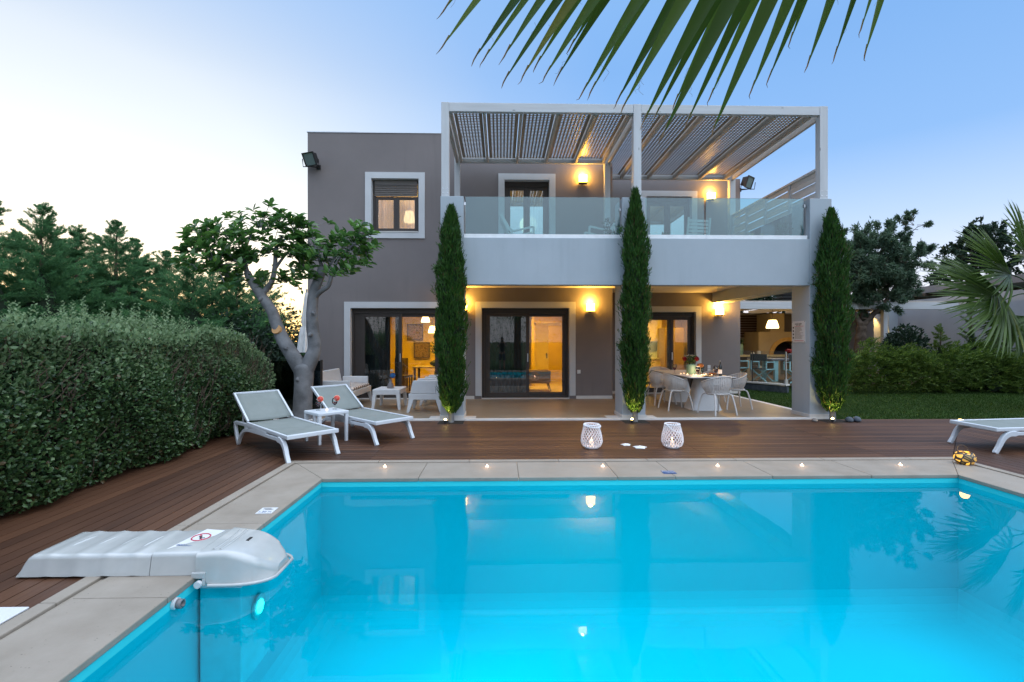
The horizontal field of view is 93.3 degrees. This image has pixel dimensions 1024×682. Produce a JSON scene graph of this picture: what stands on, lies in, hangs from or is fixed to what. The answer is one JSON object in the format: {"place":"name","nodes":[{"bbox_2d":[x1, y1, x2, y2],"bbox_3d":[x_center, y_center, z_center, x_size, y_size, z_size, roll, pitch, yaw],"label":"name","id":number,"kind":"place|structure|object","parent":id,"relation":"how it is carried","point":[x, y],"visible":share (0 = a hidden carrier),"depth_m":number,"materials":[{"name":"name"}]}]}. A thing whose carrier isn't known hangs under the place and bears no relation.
{"place":"outdoors","nodes":[
{"label":"outdoors","id":0,"kind":"place"},
{"bbox_2d":[402,358,407,387],"bbox_3d":[-3.521,1.030,15.424,0.300,0.960,0.600,0,0,-1],"label":"fireplace","id":1,"kind":"object","parent":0,"point":[404,370],"visible":0.43,"depth_m":15.29,"materials":[{"name":"brown"}]},
{"bbox_2d":[0,419,1023,624],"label":"deck","id":2,"kind":"structure","parent":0,"point":[175,491],"depth_m":4.76,"materials":[{"name":"brown wood"}]},
{"bbox_2d":[0,607,28,624],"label":"deck hatch","id":3,"kind":"object","parent":2,"relation":"on","point":[7,614],"visible":1,"depth_m":2.73,"materials":[{"name":"white plastic"}]},
{"bbox_2d":[0,294,275,515],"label":"clipped hedge","id":4,"kind":"object","parent":2,"relation":"on","point":[83,397],"visible":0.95,"depth_m":5.31,"materials":[{"name":"green plant"}]},
{"bbox_2d":[947,418,1023,453],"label":"sun lounger","id":5,"kind":"object","parent":2,"relation":"on","point":[1011,427],"visible":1,"depth_m":7.02,"materials":[{"name":"white plastic"}]},
{"bbox_2d":[0,0,1023,469],"label":"sky","id":6,"kind":"structure","parent":0,"point":[154,117],"materials":[{"name":"blue"}]},
{"bbox_2d":[257,394,803,421],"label":"terrace","id":7,"kind":"structure","parent":0,"point":[539,408],"depth_m":10.89,"materials":[{"name":"tile"}]},
{"bbox_2d":[220,360,322,410],"bbox_3d":[-5.289,0.980,10.483,2.340,1.140,0.040,0,0,-1],"label":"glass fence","id":8,"kind":"object","parent":7,"relation":"on","point":[284,380],"visible":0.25,"depth_m":10.49,"materials":[{"name":"black glass"}]},
{"bbox_2d":[169,197,383,418],"bbox_3d":[-4.591,-0.629,9.571,4.235,4.401,1.957,0,0,-1],"label":"ficus tree","id":9,"kind":"object","parent":7,"relation":"on","point":[300,250],"visible":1,"depth_m":9.34,"materials":[{"name":"green plant"}]},
{"bbox_2d":[297,289,307,352],"bbox_3d":[-4.882,0.144,11.492,0.500,2.750,0.500,0,0,-1],"label":"closed parasol","id":10,"kind":"object","parent":7,"relation":"on","point":[302,345],"visible":0.48,"depth_m":11.38,"materials":[{"name":"fabric"}]},
{"bbox_2d":[323,368,371,400],"bbox_3d":[-3.956,1.104,11.463,0.887,0.830,1.558,0,0,-1],"label":"outdoor sofa","id":11,"kind":"object","parent":7,"relation":"on","point":[331,376],"visible":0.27,"depth_m":11.71,"materials":[{"name":"white plastic"}]},
{"bbox_2d":[351,383,368,390],"bbox_3d":[-3.899,1.079,11.464,0.685,0.071,1.360,0,0,-1],"label":"cushion","id":12,"kind":"object","parent":11,"relation":"on","point":[354,386],"visible":0.46,"depth_m":11.43,"materials":[{"name":"white fabric"}]},
{"bbox_2d":[371,386,406,409],"bbox_3d":[-2.781,1.294,11.020,0.639,0.450,0.799,0,0,-1],"label":"coffee table","id":13,"kind":"object","parent":7,"relation":"on","point":[382,391],"visible":0.9,"depth_m":10.65,"materials":[{"name":"white plastic"}]},
{"bbox_2d":[387,369,395,388],"bbox_3d":[-2.730,0.853,10.941,0.194,0.431,0.154,0,0,-1],"label":"flower vase","id":14,"kind":"object","parent":13,"relation":"on","point":[390,385],"visible":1,"depth_m":10.91,"materials":[{"name":"glass"}]},
{"bbox_2d":[407,378,439,412],"bbox_3d":[-1.858,1.079,10.581,0.752,0.880,0.728,0,0,-1],"label":"resin armchair","id":15,"kind":"object","parent":7,"relation":"on","point":[423,388],"visible":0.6,"depth_m":10.25,"materials":[{"name":"white plastic"}]},
{"bbox_2d":[274,395,828,420],"bbox_3d":[0.716,1.564,11.679,11.159,0.092,4.479,0,0,-1],"label":"terrace edge","id":16,"kind":"object","parent":7,"relation":"attached to","point":[474,418],"visible":0.38,"depth_m":9.49,"materials":[{"name":"stone"}]},
{"bbox_2d":[647,366,669,396],"bbox_3d":[4.098,1.118,13.376,0.612,0.808,0.602,0,0,-1],"label":"slatted chair","id":17,"kind":"object","parent":7,"relation":"on","point":[654,368],"visible":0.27,"depth_m":13.59,"materials":[{"name":"white plastic"}]},
{"bbox_2d":[645,371,676,405],"bbox_3d":[3.575,1.118,11.704,0.602,0.808,0.612,0,0,-13],"label":"chair","id":18,"kind":"object","parent":7,"relation":"on","point":[654,379],"visible":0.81,"depth_m":11.52,"materials":[{"name":"white plastic"}]},
{"bbox_2d":[657,373,693,410],"bbox_3d":[3.637,1.118,10.765,0.602,0.808,0.612,0,0,-7],"label":"chair","id":19,"kind":"object","parent":7,"relation":"on","point":[670,389],"visible":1,"depth_m":10.56,"materials":[{"name":"white plastic"}]},
{"bbox_2d":[652,370,735,410],"bbox_3d":[4.266,1.147,11.670,1.000,0.745,2.680,0,0,-1],"label":"outdoor dining table","id":20,"kind":"object","parent":7,"relation":"on","point":[696,391],"visible":0.7,"depth_m":10.74,"materials":[{"name":"white plastic"}]},
{"bbox_2d":[682,354,698,374],"bbox_3d":[4.151,0.534,11.238,0.388,0.479,0.344,0,0,-1],"label":"rose vase","id":21,"kind":"object","parent":20,"relation":"on","point":[690,369],"visible":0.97,"depth_m":11.18,"materials":[{"name":"green ceramic"}]},
{"bbox_2d":[697,376,737,415],"bbox_3d":[4.272,1.118,10.079,0.612,0.808,0.602,0,0,-15],"label":"slatted chair","id":22,"kind":"object","parent":7,"relation":"on","point":[715,383],"visible":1,"depth_m":9.89,"materials":[{"name":"white plastic"}]},
{"bbox_2d":[722,372,752,409],"bbox_3d":[5.032,1.118,10.967,0.602,0.808,0.612,0,0,-1],"label":"slatted chair","id":23,"kind":"object","parent":7,"relation":"on","point":[741,380],"visible":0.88,"depth_m":10.74,"materials":[{"name":"white plastic"}]},
{"bbox_2d":[529,369,550,390],"bbox_3d":[0.487,1.092,14.765,1.357,0.843,0.800,0,0,-1],"label":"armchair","id":24,"kind":"object","parent":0,"point":[539,375],"visible":0.45,"depth_m":14.37,"materials":[{"name":"grey fabric"}]},
{"bbox_2d":[69,478,1023,681],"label":"pool basin","id":25,"kind":"object","parent":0,"point":[842,580],"visible":0.95,"depth_m":5.42,"materials":[{"name":"blue liquid"}]},
{"bbox_2d":[170,597,185,609],"bbox_3d":[-2.051,1.616,2.974,0.053,0.072,0.072,0,0,-1],"label":"return nozzle","id":26,"kind":"object","parent":25,"relation":"attached to","point":[177,603],"visible":1,"depth_m":2.95,"materials":[{"name":"white plastic"}]},
{"bbox_2d":[534,322,560,368],"bbox_3d":[1.249,0.425,17.238,1.020,2.170,0.110,0,0,-1],"label":"interior door","id":27,"kind":"structure","parent":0,"point":[540,345],"depth_m":17.23,"materials":[{"name":"wood"}]},
{"bbox_2d":[230,419,956,460],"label":"deck","id":28,"kind":"structure","parent":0,"point":[539,439],"depth_m":7.53,"materials":[{"name":"brown wood"}]},
{"bbox_2d":[233,389,339,462],"bbox_3d":[-3.311,1.174,6.987,1.955,0.770,0.725,0,0,42],"label":"sun lounger","id":29,"kind":"object","parent":28,"relation":"on","point":[267,405],"visible":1,"depth_m":7.12,"materials":[{"name":"white plastic"}]},
{"bbox_2d":[304,407,348,444],"bbox_3d":[-2.881,1.312,7.507,0.490,0.475,0.490,0,0,43],"label":"side table","id":30,"kind":"object","parent":28,"relation":"on","point":[332,412],"visible":0.89,"depth_m":7.48,"materials":[{"name":"white plastic"}]},
{"bbox_2d":[311,384,414,445],"bbox_3d":[-2.526,1.174,8.027,1.955,0.770,0.725,0,0,39],"label":"sun lounger","id":31,"kind":"object","parent":28,"relation":"on","point":[352,404],"visible":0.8,"depth_m":8.11,"materials":[{"name":"white plastic"}]},
{"bbox_2d":[580,422,602,448],"bbox_3d":[1.152,1.372,7.006,0.318,0.348,0.321,0,0,-21],"label":"rattan lantern","id":32,"kind":"object","parent":28,"relation":"on","point":[591,443],"visible":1,"depth_m":6.94,"materials":[{"name":"white wicker"}]},
{"bbox_2d":[438,419,847,423],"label":"soil","id":33,"kind":"structure","parent":28,"relation":"on","point":[645,421],"depth_m":9.30,"materials":[{"name":"brown soil"}]},
{"bbox_2d":[430,203,471,422],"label":"cypress tree","id":34,"kind":"object","parent":33,"relation":"on","point":[450,341],"visible":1,"depth_m":9.10,"materials":[{"name":"green plant"}]},
{"bbox_2d":[616,185,656,421],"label":"cypress tree","id":35,"kind":"object","parent":33,"relation":"on","point":[634,341],"visible":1,"depth_m":9.19,"materials":[{"name":"green plant"}]},
{"bbox_2d":[809,206,859,420],"bbox_3d":[6.232,-0.527,9.380,0.954,4.194,0.742,0,0,-1],"label":"cypress tree","id":36,"kind":"object","parent":33,"relation":"on","point":[832,323],"visible":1,"depth_m":9.27,"materials":[{"name":"green plant"}]},
{"bbox_2d":[661,422,683,448],"bbox_3d":[2.331,1.369,7.035,0.318,0.353,0.318,0,0,-36],"label":"rattan lantern","id":37,"kind":"object","parent":28,"relation":"on","point":[671,445],"visible":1,"depth_m":6.97,"materials":[{"name":"white wicker"}]},
{"bbox_2d":[740,295,784,312],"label":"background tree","id":38,"kind":"object","parent":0,"point":[769,298],"visible":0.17,"depth_m":23.93,"materials":[{"name":"plant"}]},
{"bbox_2d":[732,386,1023,418],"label":"lawn","id":39,"kind":"structure","parent":0,"point":[858,407],"depth_m":12.11,"materials":[{"name":"plant"}]},
{"bbox_2d":[436,0,883,144],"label":"overhanging palm","id":40,"kind":"object","parent":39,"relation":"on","point":[710,18],"visible":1,"depth_m":1.75,"materials":[{"name":"green plant"}]},
{"bbox_2d":[744,381,789,392],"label":"platform curb","id":41,"kind":"structure","parent":39,"relation":"on","point":[769,386],"depth_m":14.95,"materials":[{"name":"concrete"}]},
{"bbox_2d":[741,350,787,383],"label":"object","id":42,"kind":"object","parent":41,"relation":"on","point":[785,381],"visible":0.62,"depth_m":14.55,"materials":[{"name":"white metal"}]},
{"bbox_2d":[747,373,955,385],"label":"kitchen platform","id":43,"kind":"structure","parent":39,"relation":"on","point":[781,377],"depth_m":16.96,"materials":[{"name":"tile"}]},
{"bbox_2d":[750,354,774,381],"bbox_3d":[8.363,0.896,16.147,0.465,0.932,0.580,0,0,-29],"label":"director chair","id":44,"kind":"object","parent":43,"relation":"on","point":[758,358],"visible":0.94,"depth_m":16.04,"materials":[{"name":"teal paint"}]},
{"bbox_2d":[762,358,788,380],"bbox_3d":[9.802,0.970,16.577,2.350,0.760,0.900,0,0,-1],"label":"kitchen dining table","id":45,"kind":"object","parent":43,"relation":"on","point":[775,372],"visible":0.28,"depth_m":16.16,"materials":[{"name":"teal wood"}]},
{"bbox_2d":[783,354,791,382],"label":"director chair","id":46,"kind":"object","parent":43,"relation":"on","point":[790,360],"visible":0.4,"depth_m":15.49,"materials":[{"name":"wood"}]},
{"bbox_2d":[740,292,958,377],"bbox_3d":[11.176,-0.325,18.833,8.800,3.350,4.050,0,0,-1],"label":"outdoor kitchen","id":47,"kind":"object","parent":43,"relation":"on","point":[756,334],"visible":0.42,"depth_m":19.54,"materials":[{"name":"beige paint"}]},
{"bbox_2d":[766,309,778,327],"bbox_3d":[9.598,-0.910,17.822,0.420,0.880,0.420,0,0,-1],"label":"pendant lamp","id":48,"kind":"object","parent":47,"relation":"hanging from","point":[772,323],"visible":0.96,"depth_m":17.69,"materials":[{"name":"white metal"}]},
{"bbox_2d":[857,311,880,372],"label":"wall","id":49,"kind":"structure","parent":39,"relation":"on","point":[877,325],"depth_m":21.17,"materials":[{"name":"beige paint"}]},
{"bbox_2d":[840,208,940,385],"bbox_3d":[12.790,-1.472,16.869,3.547,6.149,3.008,0,0,-20],"label":"olive tree","id":50,"kind":"object","parent":39,"relation":"on","point":[894,262],"visible":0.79,"depth_m":16.54,"materials":[{"name":"green plant"}]},
{"bbox_2d":[878,333,907,386],"bbox_3d":[12.612,0.641,15.998,0.949,1.817,0.953,0,0,-1],"label":"round bush","id":51,"kind":"object","parent":39,"relation":"on","point":[894,342],"visible":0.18,"depth_m":15.92,"materials":[{"name":"green plant"}]},
{"bbox_2d":[882,323,931,374],"bbox_3d":[13.122,0.469,16.101,1.361,2.161,1.394,0,0,-1],"label":"round bush","id":52,"kind":"object","parent":39,"relation":"on","point":[913,336],"visible":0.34,"depth_m":15.86,"materials":[{"name":"green plant"}]},
{"bbox_2d":[846,336,1023,393],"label":"conifer hedge","id":53,"kind":"object","parent":39,"relation":"on","point":[907,360],"visible":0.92,"depth_m":14.40,"materials":[{"name":"green plant"}]},
{"bbox_2d":[915,323,979,393],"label":"young conifer","id":54,"kind":"object","parent":39,"relation":"on","point":[937,335],"visible":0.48,"depth_m":14.84,"materials":[{"name":"green plant"}]},
{"bbox_2d":[888,290,1023,388],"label":"boundary wall","id":55,"kind":"structure","parent":39,"relation":"on","point":[927,320],"depth_m":18.45,"materials":[{"name":"white paint"}]},
{"bbox_2d":[912,274,1023,299],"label":"pergola roof","id":56,"kind":"structure","parent":39,"relation":"on","point":[1018,282],"depth_m":18.59,"materials":[{"name":"grey wood"}]},
{"bbox_2d":[917,200,1023,359],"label":"fan palm","id":57,"kind":"object","parent":39,"relation":"on","point":[988,297],"visible":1,"depth_m":10.91,"materials":[{"name":"green plant"}]},
{"bbox_2d":[949,301,992,390],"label":"young conifer","id":58,"kind":"object","parent":39,"relation":"on","point":[968,337],"visible":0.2,"depth_m":15.18,"materials":[{"name":"green plant"}]},
{"bbox_2d":[922,216,1023,285],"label":"background tree","id":59,"kind":"object","parent":39,"relation":"on","point":[999,238],"visible":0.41,"depth_m":28.01,"materials":[{"name":"green plant"}]},
{"bbox_2d":[978,334,1022,392],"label":"young conifer","id":60,"kind":"object","parent":39,"relation":"on","point":[989,387],"visible":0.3,"depth_m":14.54,"materials":[{"name":"green plant"}]},
{"bbox_2d":[990,331,1023,392],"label":"young conifer","id":61,"kind":"object","parent":39,"relation":"on","point":[1016,388],"visible":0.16,"depth_m":14.58,"materials":[{"name":"green plant"}]},
{"label":"ground","id":62,"kind":"structure","parent":0,"visible":0},
{"bbox_2d":[0,231,47,305],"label":"conifer tree","id":63,"kind":"object","parent":62,"relation":"on","point":[23,292],"visible":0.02,"depth_m":12.41,"materials":[{"name":"green plant"}]},
{"bbox_2d":[0,201,87,323],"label":"conifer tree","id":64,"kind":"object","parent":62,"relation":"on","point":[5,263],"visible":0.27,"depth_m":10.26,"materials":[{"name":"green plant"}]},
{"bbox_2d":[0,201,127,328],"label":"conifer tree","id":65,"kind":"object","parent":62,"relation":"on","point":[42,281],"visible":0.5,"depth_m":10.87,"materials":[{"name":"green plant"}]},
{"bbox_2d":[16,224,144,319],"bbox_3d":[-10.750,-0.359,11.984,4.715,5.142,4.482,0,0,-1],"label":"conifer tree","id":66,"kind":"object","parent":62,"relation":"on","point":[75,231],"visible":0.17,"depth_m":11.91,"materials":[{"name":"green plant"}]},
{"bbox_2d":[74,232,153,318],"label":"conifer tree","id":67,"kind":"object","parent":62,"relation":"on","point":[94,246],"visible":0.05,"depth_m":13.62,"materials":[{"name":"green plant"}]},
{"bbox_2d":[57,219,175,322],"bbox_3d":[-10.100,-0.525,12.582,5.155,5.288,4.324,0,0,-44],"label":"conifer tree","id":68,"kind":"object","parent":62,"relation":"on","point":[114,246],"visible":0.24,"depth_m":12.49,"materials":[{"name":"green plant"}]},
{"bbox_2d":[91,237,181,322],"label":"conifer tree","id":69,"kind":"object","parent":62,"relation":"on","point":[137,248],"visible":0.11,"depth_m":13.31,"materials":[{"name":"green plant"}]},
{"bbox_2d":[129,250,212,324],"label":"conifer tree","id":70,"kind":"object","parent":62,"relation":"on","point":[164,264],"visible":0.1,"depth_m":13.94,"materials":[{"name":"green plant"}]},
{"bbox_2d":[111,258,269,345],"bbox_3d":[-8.428,-0.098,12.836,5.533,4.402,5.215,0,0,44],"label":"conifer tree","id":71,"kind":"object","parent":62,"relation":"on","point":[190,284],"visible":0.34,"depth_m":12.77,"materials":[{"name":"green plant"}]},
{"bbox_2d":[158,268,293,345],"bbox_3d":[-9.408,0.121,14.823,5.978,5.009,6.199,0,0,-1],"label":"conifer tree","id":72,"kind":"object","parent":62,"relation":"on","point":[214,273],"visible":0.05,"depth_m":14.61,"materials":[{"name":"green plant"}]},
{"bbox_2d":[157,270,304,360],"bbox_3d":[-7.551,0.186,13.689,6.027,4.442,4.746,0,0,-26],"label":"conifer tree","id":73,"kind":"object","parent":62,"relation":"on","point":[237,296],"visible":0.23,"depth_m":13.31,"materials":[{"name":"green plant"}]},
{"bbox_2d":[162,264,303,360],"bbox_3d":[-8.074,-0.212,13.244,4.862,3.738,3.826,0,0,-1],"label":"laurel bush","id":74,"kind":"object","parent":62,"relation":"on","point":[274,350],"visible":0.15,"depth_m":12.93,"materials":[{"name":"green plant"}]},
{"bbox_2d":[242,274,303,353],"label":"conifer tree","id":75,"kind":"object","parent":62,"relation":"on","point":[269,293],"visible":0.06,"depth_m":15.99,"materials":[{"name":"green plant"}]},
{"bbox_2d":[307,131,831,418],"bbox_3d":[0.616,-1.925,14.736,12.000,7.050,10.564,0,0,-1],"label":"villa","id":76,"kind":"object","parent":62,"relation":"on","point":[559,265],"visible":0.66,"depth_m":12.65,"materials":[{"name":"beige paint"}]},
{"bbox_2d":[301,151,320,168],"bbox_3d":[-5.116,-4.628,12.414,0.407,0.362,0.429,0,0,21],"label":"floodlight","id":77,"kind":"object","parent":76,"relation":"attached to","point":[310,159],"visible":1,"depth_m":12.32,"materials":[{"name":"black metal"}]},
{"bbox_2d":[365,317,389,392],"bbox_3d":[-3.662,0.130,13.041,0.770,2.720,0.137,0,0,-1],"label":"curtain","id":78,"kind":"object","parent":76,"relation":"hanging from","point":[377,351],"visible":0.54,"depth_m":13.03,"materials":[{"name":"grey fabric"}]},
{"bbox_2d":[344,302,439,398],"bbox_3d":[-3.049,0.250,12.722,2.640,2.539,0.245,0,0,-1],"label":"sliding door","id":79,"kind":"structure","parent":76,"relation":"in","point":[355,313],"depth_m":12.72,"materials":[{"name":"brown metal"}]},
{"bbox_2d":[365,172,424,238],"bbox_3d":[-3.054,-3.540,12.714,1.550,1.720,0.260,0,0,-1],"label":"window","id":80,"kind":"structure","parent":76,"relation":"in","point":[396,186],"depth_m":12.71,"materials":[{"name":"white metal"}]},
{"bbox_2d":[376,196,414,228],"bbox_3d":[-3.056,-3.400,12.995,1.200,1.300,0.077,0,0,-1],"label":"curtain","id":81,"kind":"object","parent":76,"relation":"hanging from","point":[386,213],"visible":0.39,"depth_m":12.99,"materials":[{"name":"beige fabric"}]},
{"bbox_2d":[407,324,422,339],"bbox_3d":[-3.305,-0.310,16.479,0.540,0.540,0.060,0,0,-1],"label":"picture","id":82,"kind":"object","parent":76,"relation":"attached to","point":[414,331],"visible":1,"depth_m":16.47,"materials":[{"name":"brown plant"}]},
{"bbox_2d":[414,342,429,357],"bbox_3d":[-3.075,0.310,16.485,0.540,0.540,0.060,0,0,-1],"label":"picture","id":83,"kind":"object","parent":76,"relation":"attached to","point":[421,349],"visible":1,"depth_m":16.47,"materials":[{"name":"brown plant"}]},
{"bbox_2d":[412,365,434,379],"bbox_3d":[-2.337,1.140,14.851,1.300,0.740,0.900,0,0,-1],"label":"dining table","id":84,"kind":"object","parent":76,"relation":"on","point":[422,366],"visible":0.44,"depth_m":14.60,"materials":[{"name":"wood"}]},
{"bbox_2d":[490,317,522,391],"bbox_3d":[-0.188,0.130,13.120,1.020,2.720,0.117,0,0,-1],"label":"curtain","id":85,"kind":"object","parent":76,"relation":"hanging from","point":[506,354],"visible":0.62,"depth_m":13.12,"materials":[{"name":"grey fabric"}]},
{"bbox_2d":[500,214,534,233],"bbox_3d":[0.129,-2.305,11.006,0.806,1.016,0.625,0,0,-1],"label":"balcony lounge chair","id":86,"kind":"object","parent":76,"relation":"on","point":[507,228],"visible":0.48,"depth_m":10.70,"materials":[{"name":"white plastic"}]},
{"bbox_2d":[475,302,575,398],"bbox_3d":[0.355,0.244,12.799,2.630,2.549,0.245,0,0,-1],"label":"sliding door","id":87,"kind":"structure","parent":76,"relation":"in","point":[483,310],"depth_m":12.79,"materials":[{"name":"brown metal"}]},
{"bbox_2d":[498,173,555,233],"bbox_3d":[0.390,-3.100,12.795,1.500,2.580,0.235,0,0,-1],"label":"balcony door","id":88,"kind":"structure","parent":76,"relation":"in","point":[524,200],"depth_m":12.84,"materials":[{"name":"white metal"}]},
{"bbox_2d":[578,175,587,184],"bbox_3d":[1.853,-4.225,12.666,0.224,0.220,0.158,0,0,-1],"label":"wall lamp","id":89,"kind":"object","parent":76,"relation":"attached to","point":[583,179],"visible":1,"depth_m":12.60,"materials":[{"name":"white glass"}]},
{"bbox_2d":[584,223,614,234],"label":"balcony lounge chair","id":90,"kind":"object","parent":76,"relation":"on","point":[602,229],"visible":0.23,"depth_m":10.70,"materials":[{"name":"white plastic"}]},
{"bbox_2d":[602,217,615,234],"bbox_3d":[1.978,-2.179,10.046,0.280,0.754,0.327,0,0,-38],"label":"potted plant","id":91,"kind":"object","parent":76,"relation":"on","point":[609,231],"visible":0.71,"depth_m":10.01,"materials":[{"name":"grey plant"}]},
{"bbox_2d":[441,102,827,234],"bbox_3d":[2.414,-3.243,11.525,7.690,2.884,3.946,0,0,-1],"label":"pergola","id":92,"kind":"object","parent":76,"relation":"on","point":[694,165],"visible":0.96,"depth_m":10.61,"materials":[{"name":"paint"}]},
{"bbox_2d":[647,320,661,381],"bbox_3d":[4.483,0.220,17.331,1.790,2.420,0.710,0,0,-1],"label":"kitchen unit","id":93,"kind":"object","parent":76,"relation":"on","point":[654,326],"visible":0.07,"depth_m":17.32,"materials":[{"name":"wood"}]},
{"bbox_2d":[641,191,696,234],"bbox_3d":[4.542,-3.075,14.089,1.640,2.530,0.235,0,0,-1],"label":"balcony door","id":94,"kind":"structure","parent":76,"relation":"in","point":[665,211],"depth_m":14.14,"materials":[{"name":"brown metal"}]},
{"bbox_2d":[657,328,683,383],"bbox_3d":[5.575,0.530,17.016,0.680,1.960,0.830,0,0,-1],"label":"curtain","id":95,"kind":"object","parent":76,"relation":"on","point":[678,345],"visible":0.56,"depth_m":16.64,"materials":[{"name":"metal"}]},
{"bbox_2d":[645,306,700,393],"bbox_3d":[4.451,0.260,14.092,2.060,2.519,0.245,0,0,-1],"label":"sliding door","id":96,"kind":"structure","parent":76,"relation":"in","point":[692,314],"depth_m":14.10,"materials":[{"name":"white metal"}]},
{"bbox_2d":[686,217,710,234],"bbox_3d":[4.298,-2.331,11.536,0.580,1.060,0.670,0,0,-9],"label":"slat back chair","id":97,"kind":"object","parent":76,"relation":"on","point":[707,223],"visible":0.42,"depth_m":11.26,"materials":[{"name":"white plastic"}]},
{"bbox_2d":[740,175,755,191],"bbox_3d":[6.783,-4.553,14.038,0.386,0.367,0.419,0,0,-34],"label":"floodlight","id":98,"kind":"object","parent":76,"relation":"attached to","point":[747,181],"visible":1,"depth_m":13.94,"materials":[{"name":"black metal"}]},
{"bbox_2d":[731,169,814,234],"bbox_3d":[6.188,-2.767,11.638,0.100,1.490,3.720,0,0,-1],"label":"slatted screen","id":99,"kind":"object","parent":76,"relation":"on","point":[752,212],"visible":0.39,"depth_m":11.37,"materials":[{"name":"paint"}]},
{"bbox_2d":[775,221,792,234],"bbox_3d":[5.710,-2.154,10.163,0.336,0.704,0.344,0,0,-41],"label":"potted plant","id":100,"kind":"object","parent":76,"relation":"on","point":[781,228],"visible":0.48,"depth_m":10.13,"materials":[{"name":"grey plant"}]},
{"bbox_2d":[792,321,805,341],"bbox_3d":[5.888,-0.190,9.936,0.015,0.440,0.440,0,0,-1],"label":"rules sign","id":101,"kind":"object","parent":76,"relation":"attached to","point":[798,331],"visible":1,"depth_m":9.91,"materials":[{"name":"white paper"}]},
{"label":"deck base","id":102,"kind":"structure","parent":0,"visible":0},
{"bbox_2d":[0,457,1023,681],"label":"pool coping","id":103,"kind":"object","parent":102,"relation":"on","point":[69,633],"visible":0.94,"depth_m":5.15,"materials":[{"name":"stone"}]},
{"bbox_2d":[16,527,293,681],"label":"pool filter unit","id":104,"kind":"object","parent":103,"relation":"attached to","point":[236,570],"visible":1,"depth_m":3.20,"materials":[{"name":"white plastic"}]},
{"bbox_2d":[255,507,277,513],"bbox_3d":[-2.215,1.533,4.371,0.140,0.009,0.150,0,0,-3],"label":"warning plate","id":105,"kind":"object","parent":103,"relation":"on","point":[267,510],"visible":1,"depth_m":4.37,"materials":[{"name":"white plastic"}]},
{"bbox_2d":[953,445,976,464],"bbox_3d":[5.664,1.421,6.050,0.220,0.232,0.220,0,0,-1],"label":"mosaic lantern","id":106,"kind":"object","parent":103,"relation":"on","point":[968,457],"visible":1,"depth_m":5.99,"materials":[{"name":"yellow glass"}]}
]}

